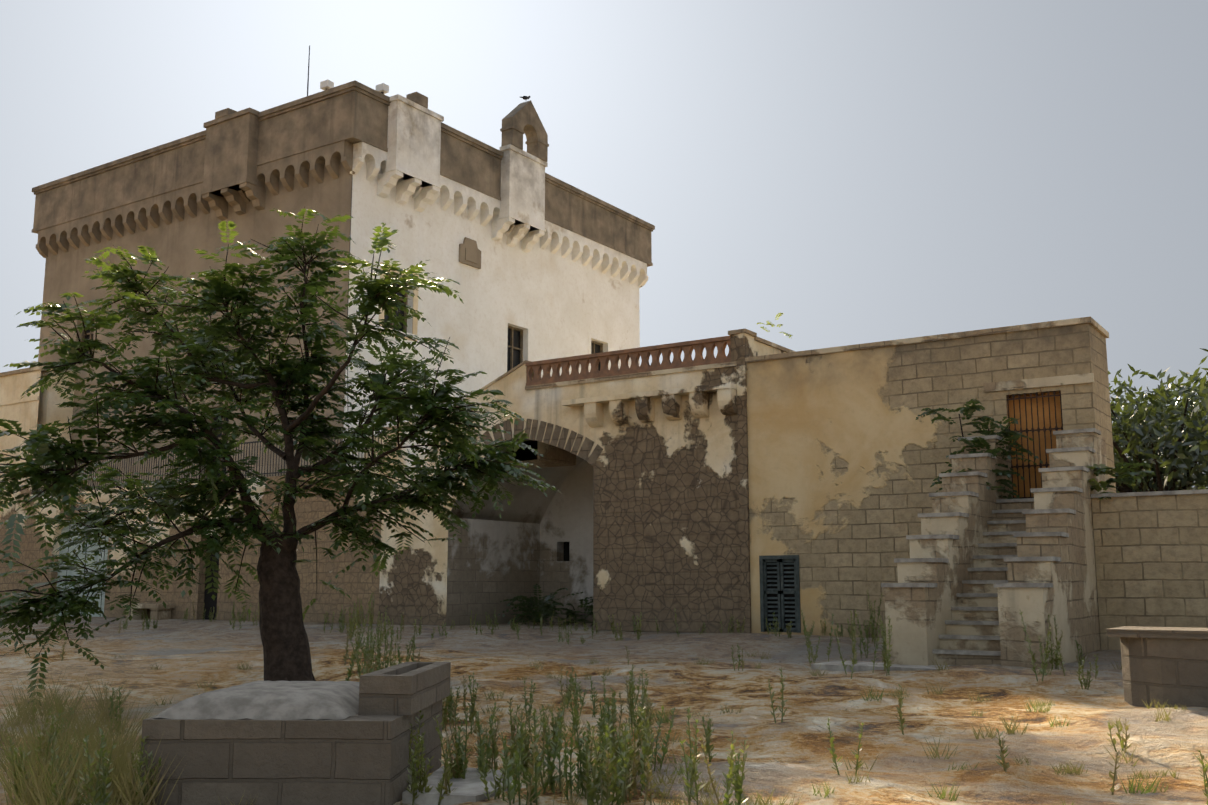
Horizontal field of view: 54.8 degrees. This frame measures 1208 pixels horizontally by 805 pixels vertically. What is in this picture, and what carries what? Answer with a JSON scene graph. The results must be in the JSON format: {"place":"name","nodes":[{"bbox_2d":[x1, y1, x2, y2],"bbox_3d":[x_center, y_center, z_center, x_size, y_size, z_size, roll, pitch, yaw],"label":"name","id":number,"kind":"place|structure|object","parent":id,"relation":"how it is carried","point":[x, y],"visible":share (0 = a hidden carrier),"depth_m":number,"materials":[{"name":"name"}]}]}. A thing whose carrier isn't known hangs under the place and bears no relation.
{"place":"outdoors","nodes":[
{"label":"outdoors","id":0,"kind":"place"},
{"bbox_2d":[0,616,1207,804],"bbox_3d":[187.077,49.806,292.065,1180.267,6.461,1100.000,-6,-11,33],"label":"ground","id":1,"kind":"structure","parent":0,"point":[791,753],"depth_m":12.56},
{"bbox_2d":[0,366,382,623],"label":"building wing","id":2,"kind":"structure","parent":1,"relation":"on","point":[31,411],"depth_m":32.70,"materials":[{"name":"paint"}]},
{"bbox_2d":[31,430,381,494],"bbox_3d":[-11.945,1.806,33.201,15.434,1.000,0.024,-6,-11,33],"label":"balcony railing","id":3,"kind":"object","parent":2,"relation":"on","point":[264,473],"visible":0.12,"depth_m":32.58,"materials":[{"name":"stone"}]},
{"bbox_2d":[140,662,512,804],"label":"planter","id":4,"kind":"object","parent":1,"relation":"on","point":[307,742],"visible":0.98,"depth_m":7.59,"materials":[{"name":"stone"}]},
{"bbox_2d":[0,208,561,708],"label":"courtyard tree","id":5,"kind":"object","parent":4,"relation":"in","point":[64,488],"depth_m":13.76,"materials":[{"name":"green plant"}]},
{"bbox_2d":[32,80,654,490],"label":"tower","id":6,"kind":"structure","parent":1,"relation":"on","point":[524,250],"depth_m":36.58,"materials":[{"name":"stone"}]},
{"bbox_2d":[307,45,388,455],"bbox_3d":[-7.917,-4.681,33.292,3.375,13.053,1.290,-6,-11,33],"label":"tower antenna and lamps","id":7,"kind":"object","parent":6,"relation":"on","point":[382,88],"visible":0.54,"depth_m":33.31,"materials":[{"name":"grey metal"}]},
{"bbox_2d":[364,329,795,632],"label":"arched building","id":8,"kind":"structure","parent":1,"relation":"on","point":[645,513],"depth_m":25.05,"materials":[{"name":"brown stone"}]},
{"bbox_2d":[525,336,730,385],"bbox_3d":[0.449,-0.860,25.374,5.280,0.550,0.220,-6,-11,33],"label":"terrace balustrade","id":9,"kind":"object","parent":8,"relation":"on","point":[709,345],"visible":0.94,"depth_m":25.21,"materials":[{"name":"stone"}]},
{"bbox_2d":[0,590,1207,804],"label":"grass","id":10,"kind":"object","parent":1,"relation":"on","point":[46,770],"visible":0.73,"depth_m":8.46,"materials":[{"name":"green plant"}]},
{"bbox_2d":[498,313,1154,625],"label":"shrubs","id":11,"kind":"object","parent":1,"relation":"on","point":[1129,478],"visible":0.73,"depth_m":19.89,"materials":[{"name":"green plant"}]},
{"bbox_2d":[745,316,1115,637],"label":"building wall","id":12,"kind":"structure","parent":1,"relation":"on","point":[848,452],"depth_m":21.79,"materials":[{"name":"stone"}]},
{"bbox_2d":[759,555,800,632],"bbox_3d":[3.437,3.709,22.611,0.840,1.470,0.140,-6,-11,33],"label":"shuttered door","id":13,"kind":"structure","parent":12,"relation":"attached to","point":[780,586],"depth_m":22.62,"materials":[{"name":"blue"}]},
{"bbox_2d":[1007,390,1062,498],"bbox_3d":[7.455,0.814,20.305,1.103,2.082,0.098,-6,-11,33],"label":"wooden door","id":14,"kind":"structure","parent":12,"relation":"attached to","point":[1046,464],"depth_m":20.31,"materials":[{"name":"brown wood"}]},
{"bbox_2d":[811,428,1108,673],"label":"stone stairs","id":15,"kind":"structure","parent":1,"relation":"on","point":[980,567],"depth_m":16.96,"materials":[{"name":"beige stone"}]},
{"bbox_2d":[1091,489,1207,649],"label":"stone wall","id":16,"kind":"structure","parent":1,"relation":"on","point":[1151,554],"depth_m":17.69,"materials":[{"name":"stone"}]},
{"bbox_2d":[1106,626,1207,707],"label":"stone bench","id":17,"kind":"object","parent":1,"relation":"on","point":[1169,665],"depth_m":11.86,"materials":[{"name":"grey stone"}]},
{"bbox_2d":[1111,409,1202,489],"bbox_3d":[16.028,3.381,38.074,7.715,6.705,5.621,-6,-11,33],"label":"olive tree","id":18,"kind":"object","parent":1,"relation":"on","point":[1144,460],"depth_m":37.67,"materials":[{"name":"green plant"}]},
{"bbox_2d":[1108,364,1207,492],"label":"olive tree","id":19,"kind":"object","parent":1,"relation":"on","point":[1137,423],"visible":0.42,"depth_m":29.63,"materials":[{"name":"green plant"}]},
{"bbox_2d":[1144,348,1207,489],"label":"olive tree","id":20,"kind":"object","parent":1,"relation":"on","point":[1182,461],"visible":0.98,"depth_m":26.51,"materials":[{"name":"green plant"}]},
{"bbox_2d":[0,0,1207,489],"label":"sky","id":21,"kind":"structure","parent":0,"point":[854,172],"materials":[{"name":"grey"}]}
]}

